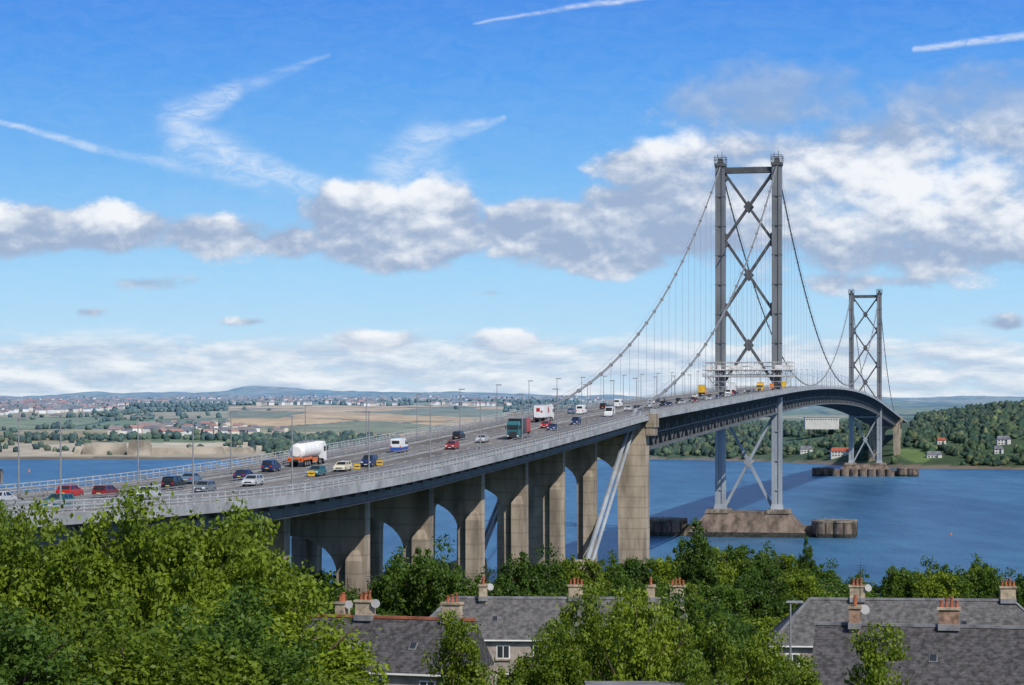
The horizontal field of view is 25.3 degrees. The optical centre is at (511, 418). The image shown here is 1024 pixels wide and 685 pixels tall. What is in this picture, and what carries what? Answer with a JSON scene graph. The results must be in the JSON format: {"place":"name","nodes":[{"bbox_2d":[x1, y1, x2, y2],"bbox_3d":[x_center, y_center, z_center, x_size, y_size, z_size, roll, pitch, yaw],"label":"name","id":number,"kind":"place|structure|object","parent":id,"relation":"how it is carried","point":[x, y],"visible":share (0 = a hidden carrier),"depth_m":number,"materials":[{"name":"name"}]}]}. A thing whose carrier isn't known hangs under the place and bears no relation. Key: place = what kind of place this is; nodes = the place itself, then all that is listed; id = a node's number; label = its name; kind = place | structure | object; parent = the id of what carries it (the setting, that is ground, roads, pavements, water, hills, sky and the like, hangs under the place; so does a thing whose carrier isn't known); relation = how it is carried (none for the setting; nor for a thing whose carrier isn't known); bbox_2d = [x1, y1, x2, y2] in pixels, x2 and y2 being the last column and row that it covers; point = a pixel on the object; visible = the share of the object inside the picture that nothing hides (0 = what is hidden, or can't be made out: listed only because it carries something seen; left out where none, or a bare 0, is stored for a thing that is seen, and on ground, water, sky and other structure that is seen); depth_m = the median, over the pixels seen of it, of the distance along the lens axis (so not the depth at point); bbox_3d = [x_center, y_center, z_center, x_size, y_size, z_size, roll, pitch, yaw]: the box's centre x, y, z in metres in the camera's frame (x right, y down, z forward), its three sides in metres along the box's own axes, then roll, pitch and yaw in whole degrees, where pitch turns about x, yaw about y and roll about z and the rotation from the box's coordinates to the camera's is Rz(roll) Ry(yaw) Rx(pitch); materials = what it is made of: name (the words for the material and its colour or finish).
{"place":"outdoors","nodes":[
{"label":"outdoors","id":0,"kind":"place"},
{"bbox_2d":[0,459,1023,586],"bbox_3d":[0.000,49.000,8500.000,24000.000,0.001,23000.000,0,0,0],"label":"water","id":1,"kind":"structure","parent":0,"point":[908,522],"depth_m":1253.00,"materials":[{"name":"blue liquid"}]},
{"bbox_2d":[0,150,918,595],"bbox_3d":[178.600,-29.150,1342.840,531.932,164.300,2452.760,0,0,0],"label":"suspension bridge","id":2,"kind":"structure","parent":1,"relation":"in","point":[340,518],"depth_m":480.40,"materials":[{"name":"concrete"}]},
{"bbox_2d":[50,414,63,510],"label":"street lamp","id":3,"kind":"object","parent":2,"relation":"on","point":[60,497],"visible":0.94,"depth_m":211.79,"materials":[{"name":"metal"}]},
{"bbox_2d":[42,493,75,506],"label":"car","id":4,"kind":"object","parent":2,"relation":"on","point":[66,496],"visible":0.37,"depth_m":218.92,"materials":[{"name":"teal paint"}]},
{"bbox_2d":[56,485,83,495],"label":"car","id":5,"kind":"object","parent":2,"relation":"on","point":[75,490],"visible":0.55,"depth_m":256.57,"materials":[{"name":"red paint"}]},
{"bbox_2d":[92,485,118,497],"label":"car","id":6,"kind":"object","parent":2,"relation":"on","point":[100,489],"visible":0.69,"depth_m":255.89,"materials":[{"name":"paint"}]},
{"bbox_2d":[135,416,145,482],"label":"street lamp","id":7,"kind":"object","parent":2,"relation":"on","point":[138,448],"visible":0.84,"depth_m":287.39,"materials":[{"name":"metal"}]},
{"bbox_2d":[161,476,185,489],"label":"car","id":8,"kind":"object","parent":2,"relation":"on","point":[170,481],"visible":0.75,"depth_m":278.35,"materials":[{"name":"black paint"}]},
{"bbox_2d":[184,418,195,500],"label":"street lamp","id":9,"kind":"object","parent":2,"relation":"on","point":[192,419],"visible":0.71,"depth_m":247.57,"materials":[{"name":"metal"}]},
{"bbox_2d":[180,472,201,482],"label":"car","id":10,"kind":"object","parent":2,"relation":"on","point":[186,477],"visible":0.64,"depth_m":296.53,"materials":[{"name":"blue paint"}]},
{"bbox_2d":[194,480,216,492],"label":"car","id":11,"kind":"object","parent":2,"relation":"on","point":[205,485],"visible":0.85,"depth_m":270.54,"materials":[{"name":"grey paint"}]},
{"bbox_2d":[233,469,253,478],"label":"car","id":12,"kind":"object","parent":2,"relation":"on","point":[240,473],"visible":0.64,"depth_m":305.55,"materials":[{"name":"blue paint"}]},
{"bbox_2d":[241,474,263,485],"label":"car","id":13,"kind":"object","parent":2,"relation":"on","point":[254,479],"visible":0.97,"depth_m":288.69,"materials":[{"name":"silver paint"}]},
{"bbox_2d":[261,460,280,471],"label":"car","id":14,"kind":"object","parent":2,"relation":"on","point":[270,465],"visible":1,"depth_m":329.56,"materials":[{"name":"blue paint"}]},
{"bbox_2d":[287,439,327,466],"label":"tanker lorry","id":15,"kind":"object","parent":2,"relation":"on","point":[307,453],"visible":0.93,"depth_m":346.65,"materials":[{"name":"white paint"}]},
{"bbox_2d":[307,465,326,475],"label":"car","id":16,"kind":"object","parent":2,"relation":"on","point":[319,470],"visible":0.75,"depth_m":316.94,"materials":[{"name":"teal paint"}]},
{"bbox_2d":[333,461,351,471],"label":"car","id":17,"kind":"object","parent":2,"relation":"on","point":[345,466],"visible":1,"depth_m":330.32,"materials":[{"name":"beige paint"}]},
{"bbox_2d":[360,455,377,466],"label":"car","id":18,"kind":"object","parent":2,"relation":"on","point":[364,460],"visible":0.82,"depth_m":343.81,"materials":[{"name":"blue paint"}]},
{"bbox_2d":[390,438,407,452],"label":"van","id":19,"kind":"object","parent":2,"relation":"on","point":[398,444],"visible":0.88,"depth_m":387.57,"materials":[{"name":"white paint"}]},
{"bbox_2d":[505,417,530,439],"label":"lorry","id":20,"kind":"object","parent":2,"relation":"on","point":[514,426],"visible":0.83,"depth_m":434.69,"materials":[{"name":"teal paint"}]},
{"bbox_2d":[534,404,554,421],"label":"lorry","id":21,"kind":"object","parent":2,"relation":"on","point":[543,412],"visible":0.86,"depth_m":514.99,"materials":[{"name":"white paint"}]},
{"bbox_2d":[702,361,794,390],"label":"scaffolding","id":22,"kind":"object","parent":2,"relation":"on","point":[738,368],"visible":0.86,"depth_m":946.34,"materials":[{"name":"white metal"}]},
{"bbox_2d":[0,386,1023,469],"bbox_3d":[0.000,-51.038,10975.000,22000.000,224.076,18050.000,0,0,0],"label":"hills","id":23,"kind":"structure","parent":0,"point":[337,418],"depth_m":4139.03,"materials":[{"name":"green plant"}]},
{"bbox_2d":[74,440,255,454],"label":"quarry wall","id":24,"kind":"structure","parent":23,"relation":"on","point":[145,447],"depth_m":2821.96,"materials":[{"name":"stone"}]},
{"bbox_2d":[0,397,606,454],"bbox_3d":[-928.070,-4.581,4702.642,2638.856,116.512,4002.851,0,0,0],"label":"shore woodland","id":25,"kind":"object","parent":23,"relation":"on","point":[276,441],"visible":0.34,"depth_m":3381.07,"materials":[{"name":"green plant"}]},
{"bbox_2d":[0,395,635,435],"bbox_3d":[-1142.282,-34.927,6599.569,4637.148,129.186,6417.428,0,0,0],"label":"town","id":26,"kind":"object","parent":23,"relation":"on","point":[59,404],"visible":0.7,"depth_m":5419.19},
{"bbox_2d":[804,417,838,428],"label":"walls","id":27,"kind":"structure","parent":23,"relation":"on","point":[821,424],"depth_m":2694.00,"materials":[{"name":"white paint"}]},
{"bbox_2d":[649,399,1023,466],"bbox_3d":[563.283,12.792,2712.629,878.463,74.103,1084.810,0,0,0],"label":"woodland","id":28,"kind":"object","parent":23,"relation":"on","point":[968,428],"visible":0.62,"depth_m":2583.88,"materials":[{"name":"green plant"}]},
{"bbox_2d":[0,0,1023,397],"label":"sky","id":29,"kind":"structure","parent":0,"point":[196,196],"materials":[{"name":"blue"}]},
{"bbox_3d":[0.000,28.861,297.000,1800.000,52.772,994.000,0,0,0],"label":"ground","id":30,"kind":"structure","parent":0,"visible":0},
{"bbox_2d":[0,500,44,628],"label":"sycamore tree","id":31,"kind":"object","parent":30,"relation":"on","point":[9,560],"visible":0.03,"depth_m":117.14,"materials":[{"name":"green plant"}]},
{"bbox_2d":[1,498,43,554],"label":"sycamore tree","id":32,"kind":"object","parent":30,"relation":"on","point":[11,517],"visible":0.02,"depth_m":128.11,"materials":[{"name":"green plant"}]},
{"bbox_2d":[0,604,117,684],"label":"sycamore tree","id":33,"kind":"object","parent":30,"relation":"on","point":[33,665],"visible":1,"depth_m":85.78,"materials":[{"name":"green plant"}]},
{"bbox_2d":[0,479,127,674],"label":"sycamore tree","id":34,"kind":"object","parent":30,"relation":"on","point":[33,586],"visible":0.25,"depth_m":110.24,"materials":[{"name":"green plant"}]},
{"bbox_2d":[29,478,222,671],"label":"sycamore tree","id":35,"kind":"object","parent":30,"relation":"on","point":[129,578],"visible":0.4,"depth_m":108.51,"materials":[{"name":"green plant"}]},
{"bbox_2d":[36,579,284,684],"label":"sycamore tree","id":36,"kind":"object","parent":30,"relation":"on","point":[142,660],"visible":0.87,"depth_m":90.96,"materials":[{"name":"green plant"}]},
{"bbox_2d":[111,574,340,684],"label":"sycamore tree","id":37,"kind":"object","parent":30,"relation":"on","point":[231,619],"visible":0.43,"depth_m":95.68,"materials":[{"name":"green plant"}]},
{"bbox_2d":[150,491,308,632],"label":"sycamore tree","id":38,"kind":"object","parent":30,"relation":"on","point":[239,521],"visible":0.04,"depth_m":111.88,"materials":[{"name":"green plant"}]},
{"bbox_2d":[142,522,352,680],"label":"sycamore tree","id":39,"kind":"object","parent":30,"relation":"on","point":[285,589],"visible":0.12,"depth_m":106.39,"materials":[{"name":"green plant"}]},
{"bbox_2d":[137,510,363,681],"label":"sycamore tree","id":40,"kind":"object","parent":30,"relation":"on","point":[224,544],"visible":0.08,"depth_m":109.22,"materials":[{"name":"green plant"}]},
{"bbox_2d":[149,586,390,684],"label":"sycamore tree","id":41,"kind":"object","parent":30,"relation":"on","point":[329,660],"visible":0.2,"depth_m":103.73,"materials":[{"name":"green plant"}]},
{"bbox_2d":[293,567,336,606],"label":"woodland tree","id":42,"kind":"object","parent":30,"relation":"on","point":[317,577],"visible":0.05,"depth_m":329.40,"materials":[{"name":"green plant"}]},
{"bbox_2d":[267,668,373,684],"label":"sycamore tree","id":43,"kind":"object","parent":30,"relation":"on","point":[301,682],"visible":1,"depth_m":91.78,"materials":[{"name":"green plant"}]},
{"bbox_2d":[294,572,363,612],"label":"woodland tree","id":44,"kind":"object","parent":30,"relation":"on","point":[341,587],"visible":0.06,"depth_m":298.68,"materials":[{"name":"green plant"}]},
{"bbox_2d":[318,589,405,615],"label":"woodland tree","id":45,"kind":"object","parent":30,"relation":"on","point":[352,609],"visible":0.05,"depth_m":273.74,"materials":[{"name":"green plant"}]},
{"bbox_2d":[362,545,420,612],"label":"woodland tree","id":46,"kind":"object","parent":30,"relation":"on","point":[388,574],"visible":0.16,"depth_m":298.42,"materials":[{"name":"green plant"}]},
{"bbox_2d":[378,534,464,616],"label":"woodland tree","id":47,"kind":"object","parent":30,"relation":"on","point":[415,582],"visible":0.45,"depth_m":288.41,"materials":[{"name":"green plant"}]},
{"bbox_2d":[360,668,487,684],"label":"walls","id":48,"kind":"structure","parent":30,"relation":"on","point":[402,680],"depth_m":165.53,"materials":[{"name":"beige paint"}]},
{"bbox_2d":[321,614,494,676],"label":"roof","id":49,"kind":"structure","parent":48,"relation":"on","point":[401,642],"depth_m":168.15,"materials":[{"name":"stone"}]},
{"bbox_2d":[353,575,463,623],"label":"chimneys","id":50,"kind":"object","parent":49,"relation":"on","point":[365,609],"visible":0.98,"depth_m":170.20,"materials":[{"name":"ceramic"}]},
{"bbox_2d":[418,568,486,616],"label":"woodland tree","id":51,"kind":"object","parent":30,"relation":"on","point":[439,594],"visible":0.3,"depth_m":283.73,"materials":[{"name":"green plant"}]},
{"bbox_2d":[419,609,492,684],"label":"birch tree","id":52,"kind":"object","parent":30,"relation":"on","point":[458,668],"visible":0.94,"depth_m":109.62,"materials":[{"name":"green plant"}]},
{"bbox_2d":[471,566,532,595],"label":"woodland tree","id":53,"kind":"object","parent":30,"relation":"on","point":[503,585],"visible":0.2,"depth_m":348.75,"materials":[{"name":"green plant"}]},
{"bbox_2d":[465,613,593,684],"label":"birch tree","id":54,"kind":"object","parent":30,"relation":"on","point":[548,663],"visible":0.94,"depth_m":103.22,"materials":[{"name":"green plant"}]},
{"bbox_2d":[496,542,568,596],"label":"woodland tree","id":55,"kind":"object","parent":30,"relation":"on","point":[526,574],"visible":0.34,"depth_m":357.94,"materials":[{"name":"green plant"}]},
{"bbox_2d":[544,615,599,684],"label":"birch tree","id":56,"kind":"object","parent":30,"relation":"on","point":[564,638],"visible":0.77,"depth_m":103.67,"materials":[{"name":"green plant"}]},
{"bbox_2d":[530,581,620,679],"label":"birch tree","id":57,"kind":"object","parent":30,"relation":"on","point":[591,618],"visible":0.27,"depth_m":111.41,"materials":[{"name":"green plant"}]},
{"bbox_2d":[485,641,682,684],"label":"walls","id":58,"kind":"structure","parent":30,"relation":"on","point":[519,648],"depth_m":210.02,"materials":[{"name":"beige paint"}]},
{"bbox_2d":[495,645,546,682],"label":"windows","id":59,"kind":"structure","parent":58,"relation":"attached to","point":[502,652],"depth_m":209.99,"materials":[{"name":"white paint"}]},
{"bbox_2d":[429,596,689,640],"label":"roof","id":60,"kind":"structure","parent":58,"relation":"on","point":[508,618],"depth_m":212.55,"materials":[{"name":"tile"}]},
{"bbox_2d":[478,565,685,610],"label":"chimneys","id":61,"kind":"object","parent":60,"relation":"on","point":[484,588],"visible":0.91,"depth_m":213.51,"materials":[{"name":"stone"}]},
{"bbox_2d":[557,553,615,596],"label":"woodland tree","id":62,"kind":"object","parent":30,"relation":"on","point":[583,574],"visible":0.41,"depth_m":370.82,"materials":[{"name":"green plant"}]},
{"bbox_2d":[594,550,637,596],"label":"woodland tree","id":63,"kind":"object","parent":30,"relation":"on","point":[617,578],"visible":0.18,"depth_m":398.20,"materials":[{"name":"green plant"}]},
{"bbox_2d":[592,585,674,680],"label":"birch tree","id":64,"kind":"object","parent":30,"relation":"on","point":[635,628],"visible":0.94,"depth_m":103.53,"materials":[{"name":"green plant"}]},
{"bbox_2d":[621,554,659,587],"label":"woodland tree","id":65,"kind":"object","parent":30,"relation":"on","point":[640,573],"visible":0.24,"depth_m":408.77,"materials":[{"name":"green plant"}]},
{"bbox_2d":[616,582,668,596],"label":"woodland tree","id":66,"kind":"object","parent":30,"relation":"on","point":[642,588],"visible":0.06,"depth_m":360.40,"materials":[{"name":"green plant"}]},
{"bbox_2d":[590,584,701,680],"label":"birch tree","id":67,"kind":"object","parent":30,"relation":"on","point":[668,635],"visible":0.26,"depth_m":107.49,"materials":[{"name":"green plant"}]},
{"bbox_2d":[584,681,727,684],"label":"flat roofed building","id":68,"kind":"structure","parent":30,"relation":"on","point":[626,683],"depth_m":98.31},
{"bbox_2d":[644,554,683,586],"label":"woodland tree","id":69,"kind":"object","parent":30,"relation":"on","point":[667,572],"visible":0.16,"depth_m":418.05,"materials":[{"name":"green plant"}]},
{"bbox_2d":[655,579,712,622],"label":"woodland tree","id":70,"kind":"object","parent":30,"relation":"on","point":[692,591],"visible":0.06,"depth_m":329.59,"materials":[{"name":"green plant"}]},
{"bbox_2d":[672,516,722,596],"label":"poplar tree","id":71,"kind":"object","parent":30,"relation":"on","point":[699,568],"visible":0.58,"depth_m":370.61,"materials":[{"name":"green plant"}]},
{"bbox_2d":[659,648,742,684],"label":"birch tree","id":72,"kind":"object","parent":30,"relation":"on","point":[694,676],"visible":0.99,"depth_m":97.83,"materials":[{"name":"green plant"}]},
{"bbox_2d":[653,579,764,684],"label":"cherry tree","id":73,"kind":"object","parent":30,"relation":"on","point":[737,635],"visible":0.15,"depth_m":114.76,"materials":[{"name":"green plant"}]},
{"bbox_2d":[682,544,743,592],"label":"woodland tree","id":74,"kind":"object","parent":30,"relation":"on","point":[725,572],"visible":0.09,"depth_m":439.28,"materials":[{"name":"green plant"}]},
{"bbox_2d":[683,611,751,684],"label":"birch tree","id":75,"kind":"object","parent":30,"relation":"on","point":[725,649],"visible":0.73,"depth_m":103.76,"materials":[{"name":"green plant"}]},
{"bbox_2d":[693,584,751,625],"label":"woodland tree","id":76,"kind":"object","parent":30,"relation":"on","point":[736,598],"visible":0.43,"depth_m":337.61,"materials":[{"name":"green plant"}]},
{"bbox_2d":[717,541,757,589],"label":"woodland tree","id":77,"kind":"object","parent":30,"relation":"on","point":[747,565],"visible":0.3,"depth_m":447.80,"materials":[{"name":"green plant"}]},
{"bbox_2d":[738,623,760,644],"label":"woodland tree","id":78,"kind":"object","parent":30,"relation":"on","point":[750,630],"visible":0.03,"depth_m":255.33,"materials":[{"name":"green plant"}]},
{"bbox_2d":[732,563,796,623],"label":"woodland tree","id":79,"kind":"object","parent":30,"relation":"on","point":[762,593],"visible":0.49,"depth_m":342.92,"materials":[{"name":"green plant"}]},
{"bbox_2d":[750,540,781,588],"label":"woodland tree","id":80,"kind":"object","parent":30,"relation":"on","point":[760,559],"visible":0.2,"depth_m":458.02,"materials":[{"name":"green plant"}]},
{"bbox_2d":[743,613,788,633],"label":"woodland tree","id":81,"kind":"object","parent":30,"relation":"on","point":[769,620],"visible":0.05,"depth_m":261.36,"materials":[{"name":"green plant"}]},
{"bbox_2d":[722,618,812,684],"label":"birch tree","id":82,"kind":"object","parent":30,"relation":"on","point":[759,661],"visible":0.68,"depth_m":111.31,"materials":[{"name":"green plant"}]},
{"bbox_2d":[764,550,814,585],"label":"woodland tree","id":83,"kind":"object","parent":30,"relation":"on","point":[788,561],"visible":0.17,"depth_m":468.62,"materials":[{"name":"green plant"}]},
{"bbox_2d":[771,647,812,667],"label":"walls","id":84,"kind":"structure","parent":30,"relation":"on","point":[805,651],"depth_m":202.51,"materials":[{"name":"white paint"}]},
{"bbox_2d":[767,597,1023,646],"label":"roof","id":85,"kind":"structure","parent":84,"relation":"on","point":[807,614],"depth_m":204.68,"materials":[{"name":"tile"}]},
{"bbox_2d":[848,565,1016,603],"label":"chimneys","id":86,"kind":"object","parent":85,"relation":"on","point":[1008,594],"visible":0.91,"depth_m":205.11,"materials":[{"name":"ceramic"}]},
{"bbox_2d":[764,654,826,684],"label":"birch tree","id":87,"kind":"object","parent":30,"relation":"on","point":[811,679],"visible":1,"depth_m":100.02,"materials":[{"name":"green plant"}]},
{"bbox_2d":[773,567,836,614],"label":"woodland tree","id":88,"kind":"object","parent":30,"relation":"on","point":[804,588],"visible":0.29,"depth_m":348.07,"materials":[{"name":"green plant"}]},
{"bbox_2d":[795,536,815,582],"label":"poplar tree","id":89,"kind":"object","parent":30,"relation":"on","point":[806,558],"visible":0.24,"depth_m":449.51,"materials":[{"name":"green plant"}]},
{"bbox_2d":[800,558,843,592],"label":"woodland tree","id":90,"kind":"object","parent":30,"relation":"on","point":[822,574],"visible":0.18,"depth_m":438.70,"materials":[{"name":"green plant"}]},
{"bbox_2d":[814,577,870,597],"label":"woodland tree","id":91,"kind":"object","parent":30,"relation":"on","point":[846,589],"visible":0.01,"depth_m":350.33,"materials":[{"name":"green plant"}]},
{"bbox_2d":[819,578,882,597],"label":"woodland tree","id":92,"kind":"object","parent":30,"relation":"on","point":[867,595],"visible":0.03,"depth_m":315.88,"materials":[{"name":"green plant"}]},
{"bbox_2d":[838,569,883,597],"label":"woodland tree","id":93,"kind":"object","parent":30,"relation":"on","point":[875,589],"visible":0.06,"depth_m":429.68,"materials":[{"name":"green plant"}]},
{"bbox_2d":[843,621,914,684],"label":"birch tree","id":94,"kind":"object","parent":30,"relation":"on","point":[875,673],"visible":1,"depth_m":103.65,"materials":[{"name":"green plant"}]},
{"bbox_2d":[878,564,918,597],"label":"woodland tree","id":95,"kind":"object","parent":30,"relation":"on","point":[896,583],"visible":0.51,"depth_m":423.22,"materials":[{"name":"green plant"}]},
{"bbox_2d":[902,555,965,597],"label":"woodland tree","id":96,"kind":"object","parent":30,"relation":"on","point":[941,568],"visible":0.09,"depth_m":419.58,"materials":[{"name":"green plant"}]},
{"bbox_2d":[912,568,965,597],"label":"woodland tree","id":97,"kind":"object","parent":30,"relation":"on","point":[933,588],"visible":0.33,"depth_m":371.15,"materials":[{"name":"green plant"}]},
{"bbox_2d":[944,553,1007,598],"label":"woodland tree","id":98,"kind":"object","parent":30,"relation":"on","point":[987,582],"visible":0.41,"depth_m":370.03,"materials":[{"name":"green plant"}]},
{"bbox_2d":[999,567,1023,606],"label":"woodland tree","id":99,"kind":"object","parent":30,"relation":"on","point":[1019,582],"visible":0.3,"depth_m":409.11,"materials":[{"name":"green plant"}]},
{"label":"walls","id":100,"kind":"object","parent":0,"visible":0},
{"bbox_2d":[301,615,320,635],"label":"roof","id":101,"kind":"structure","parent":100,"relation":"on","point":[319,616],"depth_m":182.19,"materials":[{"name":"stone"}]},
{"bbox_2d":[334,578,352,613],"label":"chimneys","id":102,"kind":"object","parent":101,"relation":"on","point":[343,604],"visible":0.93,"depth_m":181.43,"materials":[{"name":"stone"}]},
{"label":"walls","id":103,"kind":"object","parent":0,"visible":0},
{"bbox_2d":[812,622,1023,684],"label":"roof","id":104,"kind":"structure","parent":103,"relation":"on","point":[968,654],"depth_m":150.09,"materials":[{"name":"stone"}]},
{"bbox_2d":[847,579,960,632],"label":"chimneys","id":105,"kind":"object","parent":104,"relation":"on","point":[949,618],"visible":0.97,"depth_m":152.00,"materials":[{"name":"brick"}]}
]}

